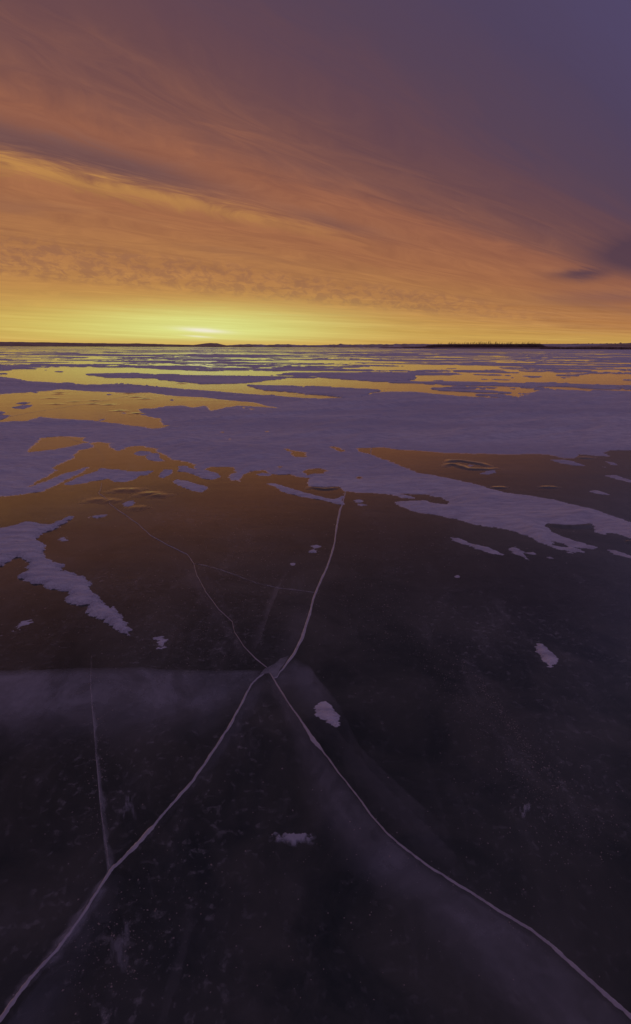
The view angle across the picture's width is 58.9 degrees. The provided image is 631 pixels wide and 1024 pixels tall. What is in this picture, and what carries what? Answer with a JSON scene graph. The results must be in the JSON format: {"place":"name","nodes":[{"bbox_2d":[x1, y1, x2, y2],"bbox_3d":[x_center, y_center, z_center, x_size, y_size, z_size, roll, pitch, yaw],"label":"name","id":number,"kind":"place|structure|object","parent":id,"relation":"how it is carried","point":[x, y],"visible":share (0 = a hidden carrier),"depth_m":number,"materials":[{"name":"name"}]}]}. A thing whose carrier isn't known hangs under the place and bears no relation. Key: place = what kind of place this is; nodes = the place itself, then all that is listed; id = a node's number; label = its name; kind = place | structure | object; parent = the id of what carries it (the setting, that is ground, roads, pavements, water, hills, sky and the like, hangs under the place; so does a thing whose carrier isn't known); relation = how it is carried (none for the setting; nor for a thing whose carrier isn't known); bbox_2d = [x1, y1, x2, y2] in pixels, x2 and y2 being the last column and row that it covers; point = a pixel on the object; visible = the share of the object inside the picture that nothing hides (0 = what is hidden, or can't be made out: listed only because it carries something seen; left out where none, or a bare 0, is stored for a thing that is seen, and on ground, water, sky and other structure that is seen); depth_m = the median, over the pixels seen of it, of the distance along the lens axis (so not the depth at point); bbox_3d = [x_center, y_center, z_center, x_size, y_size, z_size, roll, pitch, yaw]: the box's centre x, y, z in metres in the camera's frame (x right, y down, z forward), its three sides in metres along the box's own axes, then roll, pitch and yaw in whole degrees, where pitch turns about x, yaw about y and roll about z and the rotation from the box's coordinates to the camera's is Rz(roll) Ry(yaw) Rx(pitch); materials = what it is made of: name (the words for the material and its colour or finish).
{"place":"outdoors","nodes":[
{"label":"outdoors","id":0,"kind":"place"},
{"bbox_2d":[0,342,251,346],"bbox_3d":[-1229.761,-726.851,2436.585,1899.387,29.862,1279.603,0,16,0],"label":"plateau hill","id":1,"kind":"structure","parent":0,"point":[82,344],"depth_m":2444.94,"materials":[{"name":"black plant"}]},
{"bbox_2d":[197,343,221,344],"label":"knoll","id":2,"kind":"structure","parent":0,"point":[210,344],"depth_m":2995.26,"materials":[{"name":"grey plant"}]},
{"bbox_2d":[0,422,630,1023],"bbox_3d":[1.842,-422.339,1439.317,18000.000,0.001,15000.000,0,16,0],"label":"ice","id":3,"kind":"structure","parent":0,"point":[490,620],"depth_m":3.48,"materials":[{"name":"black ice"}]},
{"bbox_2d":[0,346,630,456],"bbox_3d":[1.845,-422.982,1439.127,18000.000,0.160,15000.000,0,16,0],"label":"lake ice","id":4,"kind":"structure","parent":0,"point":[72,410],"depth_m":30.59,"materials":[{"name":"ice"}]},
{"bbox_2d":[12,405,31,408],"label":"snow patch","id":5,"kind":"object","parent":4,"relation":"on","point":[22,406],"visible":1,"depth_m":16.02,"materials":[{"name":"white snow"}]},
{"bbox_2d":[16,619,33,629],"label":"snow patch","id":6,"kind":"object","parent":4,"relation":"on","point":[22,623],"visible":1,"depth_m":3.56,"materials":[{"name":"white snow"}]},
{"bbox_2d":[41,403,64,404],"bbox_3d":[-7.920,-3.300,17.041,0.777,0.016,0.581,0,16,0],"label":"ice bump","id":7,"kind":"object","parent":4,"relation":"on","point":[54,404],"visible":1,"depth_m":16.89},
{"bbox_2d":[46,393,67,394],"bbox_3d":[-9.466,-4.348,20.562,0.780,0.018,0.708,0,16,0],"label":"ice bump","id":8,"kind":"object","parent":4,"relation":"on","point":[57,394],"visible":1,"depth_m":20.38},
{"bbox_2d":[0,516,132,635],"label":"snow drift","id":9,"kind":"object","parent":4,"relation":"on","point":[19,540],"visible":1,"depth_m":4.32,"materials":[{"name":"white snow"}]},
{"bbox_2d":[81,403,100,404],"bbox_3d":[-6.811,-3.310,17.089,0.621,0.017,0.578,0,16,0],"label":"ice bump","id":10,"kind":"object","parent":4,"relation":"on","point":[91,404],"visible":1,"depth_m":16.95},
{"bbox_2d":[92,514,106,517],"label":"snow patch","id":11,"kind":"object","parent":4,"relation":"on","point":[97,516],"visible":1,"depth_m":5.80,"materials":[{"name":"white snow"}]},
{"bbox_2d":[77,497,126,504],"bbox_3d":[-2.417,-0.134,6.411,0.566,0.006,0.343,0,16,0],"label":"ice hump","id":12,"kind":"object","parent":4,"relation":"on","point":[99,500],"visible":1,"depth_m":6.38,"materials":[{"name":"brown ice"}]},
{"bbox_2d":[93,713,110,873],"bbox_3d":[-0.989,1.038,2.552,0.062,0.056,1.583,-6,18,-22],"label":"ice crack","id":13,"kind":"object","parent":4,"relation":"on","point":[98,775],"visible":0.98,"depth_m":2.33,"materials":[{"name":"white ice"}]},
{"bbox_2d":[64,468,152,484],"bbox_3d":[-2.770,-0.499,7.604,0.956,0.035,1.008,0,16,0],"label":"snow patch","id":14,"kind":"object","parent":4,"relation":"on","point":[115,475],"visible":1,"depth_m":7.54,"materials":[{"name":"white snow"}]},
{"bbox_2d":[99,404,119,405],"bbox_3d":[-6.234,-3.253,16.902,0.705,0.017,0.566,0,16,0],"label":"ice bump","id":15,"kind":"object","parent":4,"relation":"on","point":[108,404],"visible":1,"depth_m":16.85},
{"bbox_2d":[109,410,129,411],"bbox_3d":[-5.372,-2.785,15.333,0.702,0.016,0.503,0,16,0],"label":"ice bump","id":16,"kind":"object","parent":4,"relation":"on","point":[119,410],"visible":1,"depth_m":15.22},
{"bbox_2d":[103,487,148,493],"bbox_3d":[-2.329,-0.271,6.872,0.516,0.008,0.334,0,16,0],"label":"ice hump","id":17,"kind":"object","parent":4,"relation":"on","point":[127,490],"visible":1,"depth_m":6.86,"materials":[{"name":"ice"}]},
{"bbox_2d":[123,500,134,506],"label":"snow patch","id":18,"kind":"object","parent":4,"relation":"on","point":[128,503],"visible":1,"depth_m":6.26,"materials":[{"name":"white snow"}]},
{"bbox_2d":[0,672,263,1021],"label":"ice crack","id":19,"kind":"object","parent":4,"relation":"on","point":[27,688],"visible":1,"depth_m":2.61,"materials":[{"name":"white ice"}]},
{"bbox_2d":[126,396,144,397],"bbox_3d":[-6.242,-4.016,19.492,0.691,0.015,0.630,0,16,0],"label":"ice bump","id":20,"kind":"object","parent":4,"relation":"on","point":[136,397],"visible":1,"depth_m":19.33},
{"bbox_2d":[121,505,151,510],"bbox_3d":[-1.958,-0.048,6.129,0.287,0.004,0.279,9,19,28],"label":"ice hump","id":21,"kind":"object","parent":4,"relation":"on","point":[137,508],"visible":1,"depth_m":6.11,"materials":[{"name":"ice"}]},
{"bbox_2d":[134,451,150,455],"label":"snow patch","id":22,"kind":"object","parent":4,"relation":"on","point":[141,453],"visible":1,"depth_m":9.21,"materials":[{"name":"white snow"}]},
{"bbox_2d":[135,398,154,399],"bbox_3d":[-5.745,-3.832,18.872,0.812,0.017,0.596,0,16,0],"label":"ice bump","id":23,"kind":"object","parent":4,"relation":"on","point":[144,398],"visible":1,"depth_m":18.81},
{"bbox_2d":[129,491,176,498],"bbox_3d":[-1.930,-0.207,6.662,0.515,0.009,0.377,6,18,20],"label":"ice hump","id":24,"kind":"object","parent":4,"relation":"on","point":[154,494],"visible":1,"depth_m":6.66,"materials":[{"name":"ice"}]},
{"bbox_2d":[145,453,164,461],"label":"snow patch","id":25,"kind":"object","parent":4,"relation":"on","point":[153,456],"visible":1,"depth_m":8.83,"materials":[{"name":"white snow"}]},
{"bbox_2d":[153,636,167,648],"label":"snow patch","id":26,"kind":"object","parent":4,"relation":"on","point":[161,642],"visible":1,"depth_m":3.36,"materials":[{"name":"white snow"}]},
{"bbox_2d":[158,469,172,477],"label":"snow patch","id":27,"kind":"object","parent":4,"relation":"on","point":[165,473],"visible":1,"depth_m":7.74,"materials":[{"name":"white snow"}]},
{"bbox_2d":[99,483,266,667],"bbox_3d":[-1.490,0.301,5.198,0.250,0.146,5.005,-10,19,-30],"label":"ice crack","id":28,"kind":"object","parent":4,"relation":"on","point":[195,571],"visible":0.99,"depth_m":4.61,"materials":[{"name":"grey ice"}]},
{"bbox_2d":[173,479,207,491],"bbox_3d":[-1.603,-0.353,7.132,0.273,0.032,0.822,-14,22,-41],"label":"snow patch","id":29,"kind":"object","parent":4,"relation":"on","point":[191,486],"visible":1,"depth_m":7.04,"materials":[{"name":"white snow"}]},
{"bbox_2d":[178,466,219,479],"bbox_3d":[-1.666,-0.575,7.887,0.356,0.029,1.071,-15,22,-42],"label":"snow patch","id":30,"kind":"object","parent":4,"relation":"on","point":[204,474],"visible":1,"depth_m":7.78,"materials":[{"name":"white snow"}]},
{"bbox_2d":[256,473,271,475],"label":"snow patch","id":31,"kind":"object","parent":4,"relation":"on","point":[263,474],"visible":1,"depth_m":7.74,"materials":[{"name":"white snow"}]},
{"bbox_2d":[274,832,311,844],"bbox_3d":[-0.085,1.185,2.038,0.189,0.012,0.102,0,16,0],"label":"snow patch","id":32,"kind":"object","parent":4,"relation":"on","point":[292,838],"visible":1,"depth_m":2.03,"materials":[{"name":"white snow"}]},
{"bbox_2d":[268,483,344,504],"bbox_3d":[-0.103,-0.256,6.829,1.364,0.029,0.458,12,20,35],"label":"snow patch","id":33,"kind":"object","parent":4,"relation":"on","point":[281,488],"visible":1,"depth_m":6.65,"materials":[{"name":"white snow"}]},
{"bbox_2d":[271,491,345,677],"bbox_3d":[-0.055,0.414,4.839,0.567,0.146,4.312,1,16,4],"label":"ice crack","id":34,"kind":"object","parent":4,"relation":"on","point":[300,640],"visible":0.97,"depth_m":3.82,"materials":[{"name":"grey ice"}]},
{"bbox_2d":[0,376,630,552],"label":"snow field","id":35,"kind":"structure","parent":4,"relation":"on","point":[241,440],"depth_m":10.57,"materials":[{"name":"white snow"}]},
{"bbox_2d":[0,347,630,397],"bbox_3d":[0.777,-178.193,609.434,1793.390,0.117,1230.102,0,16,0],"label":"snow streaks","id":36,"kind":"object","parent":4,"relation":"on","point":[391,377],"visible":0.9,"depth_m":51.08,"materials":[{"name":"white snow"}]},
{"bbox_2d":[4,515,626,1021],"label":"ice bubbles","id":37,"kind":"object","parent":4,"relation":"on","point":[312,789],"visible":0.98,"depth_m":2.38,"materials":[{"name":"purple"}]},
{"bbox_2d":[309,545,321,552],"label":"snow patch","id":38,"kind":"object","parent":4,"relation":"on","point":[313,550],"visible":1,"depth_m":4.93,"materials":[{"name":"white snow"}]},
{"bbox_2d":[304,486,340,490],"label":"ice ridge","id":39,"kind":"structure","parent":4,"relation":"on","point":[329,488],"depth_m":6.99,"materials":[{"name":"ice"}]},
{"bbox_2d":[313,701,340,726],"bbox_3d":[0.055,0.972,2.692,0.112,0.016,0.204,-7,18,-25],"label":"snow patch","id":40,"kind":"object","parent":4,"relation":"on","point":[324,710],"visible":1,"depth_m":2.69,"materials":[{"name":"white snow"}]},
{"bbox_2d":[270,673,630,1018],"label":"ice crack","id":41,"kind":"object","parent":4,"relation":"on","point":[570,962],"visible":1,"depth_m":1.78,"materials":[{"name":"grey ice"}]},
{"bbox_2d":[440,459,499,470],"bbox_3d":[2.289,-0.723,8.466,0.865,0.013,0.870,0,16,0],"label":"ice ring","id":42,"kind":"object","parent":4,"relation":"on","point":[450,463],"visible":1,"depth_m":8.40,"materials":[{"name":"ice"}]},
{"bbox_2d":[450,537,503,554],"bbox_3d":[1.424,0.296,4.992,0.118,0.024,0.580,-12,21,-36],"label":"snow patch","id":43,"kind":"object","parent":4,"relation":"on","point":[479,547],"visible":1,"depth_m":4.93,"materials":[{"name":"white snow"}]},
{"bbox_2d":[480,470,495,474],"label":"snow patch","id":44,"kind":"object","parent":4,"relation":"on","point":[489,472],"visible":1,"depth_m":7.92,"materials":[{"name":"white snow"}]},
{"bbox_2d":[489,486,509,488],"bbox_3d":[2.332,-0.314,7.087,0.282,0.008,0.184,0,16,0],"label":"ice hump","id":45,"kind":"object","parent":4,"relation":"on","point":[498,487],"visible":1,"depth_m":7.08,"materials":[{"name":"ice"}]},
{"bbox_2d":[508,547,527,558],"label":"snow patch","id":46,"kind":"object","parent":4,"relation":"on","point":[516,551],"visible":1,"depth_m":4.84,"materials":[{"name":"white snow"}]},
{"bbox_2d":[534,643,558,667],"bbox_3d":[1.335,0.821,3.226,0.108,0.016,0.266,0,16,0],"label":"snow patch","id":47,"kind":"object","parent":4,"relation":"on","point":[549,658],"visible":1,"depth_m":3.21,"materials":[{"name":"white snow"}]},
{"bbox_2d":[537,485,561,488],"bbox_3d":[2.974,-0.320,7.120,0.326,0.008,0.185,0,16,0],"label":"ice hump","id":48,"kind":"object","parent":4,"relation":"on","point":[549,487],"visible":1,"depth_m":7.10,"materials":[{"name":"ice"}]},
{"bbox_2d":[552,460,584,465],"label":"snow patch","id":49,"kind":"object","parent":4,"relation":"on","point":[568,462],"visible":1,"depth_m":8.59,"materials":[{"name":"white snow"}]},
{"bbox_2d":[545,523,594,529],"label":"ice ridge","id":50,"kind":"structure","parent":4,"relation":"on","point":[580,526],"depth_m":5.53,"materials":[{"name":"ice"}]},
{"bbox_2d":[575,456,596,458],"bbox_3d":[4.370,-0.881,9.041,0.381,0.008,0.250,0,16,0],"label":"ice hump","id":51,"kind":"object","parent":4,"relation":"on","point":[583,457],"visible":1,"depth_m":9.03,"materials":[{"name":"grey ice"}]},
{"bbox_2d":[589,490,609,494],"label":"snow patch","id":52,"kind":"object","parent":4,"relation":"on","point":[597,492],"visible":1,"depth_m":6.83,"materials":[{"name":"white snow"}]},
{"bbox_2d":[605,475,630,482],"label":"snow patch","id":53,"kind":"object","parent":4,"relation":"on","point":[616,477],"visible":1,"depth_m":7.60,"materials":[{"name":"white snow"}]},
{"bbox_2d":[607,550,630,557],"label":"snow patch","id":54,"kind":"object","parent":4,"relation":"on","point":[614,552],"visible":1,"depth_m":4.81,"materials":[{"name":"white snow"}]},
{"bbox_2d":[0,0,630,344],"label":"sky","id":55,"kind":"structure","parent":0,"point":[180,172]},
{"bbox_2d":[231,344,404,347],"bbox_3d":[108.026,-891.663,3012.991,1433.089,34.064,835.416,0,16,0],"label":"distant shore","id":56,"kind":"structure","parent":0,"point":[343,345],"depth_m":2842.58,"materials":[{"name":"black"}]},
{"bbox_2d":[384,346,555,348],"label":"shore bank","id":57,"kind":"structure","parent":0,"point":[491,347],"depth_m":1072.75,"materials":[{"name":"black"}]},
{"bbox_2d":[426,344,545,346],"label":"wood","id":58,"kind":"object","parent":57,"relation":"on","point":[492,345],"visible":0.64,"depth_m":1092.01,"materials":[{"name":"black plant"}]},
{"bbox_2d":[394,343,611,346],"bbox_3d":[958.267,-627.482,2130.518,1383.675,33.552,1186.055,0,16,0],"label":"hill","id":59,"kind":"structure","parent":0,"point":[420,345],"depth_m":2016.95,"materials":[{"name":"black"}]},
{"bbox_2d":[565,343,630,348],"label":"shore bank","id":60,"kind":"structure","parent":0,"point":[617,345],"depth_m":959.04,"materials":[{"name":"black plant"}]},
{"bbox_2d":[540,346,630,349],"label":"scrub","id":61,"kind":"object","parent":60,"relation":"on","point":[616,348],"visible":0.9,"depth_m":859.69,"materials":[{"name":"black plant"}]}
]}

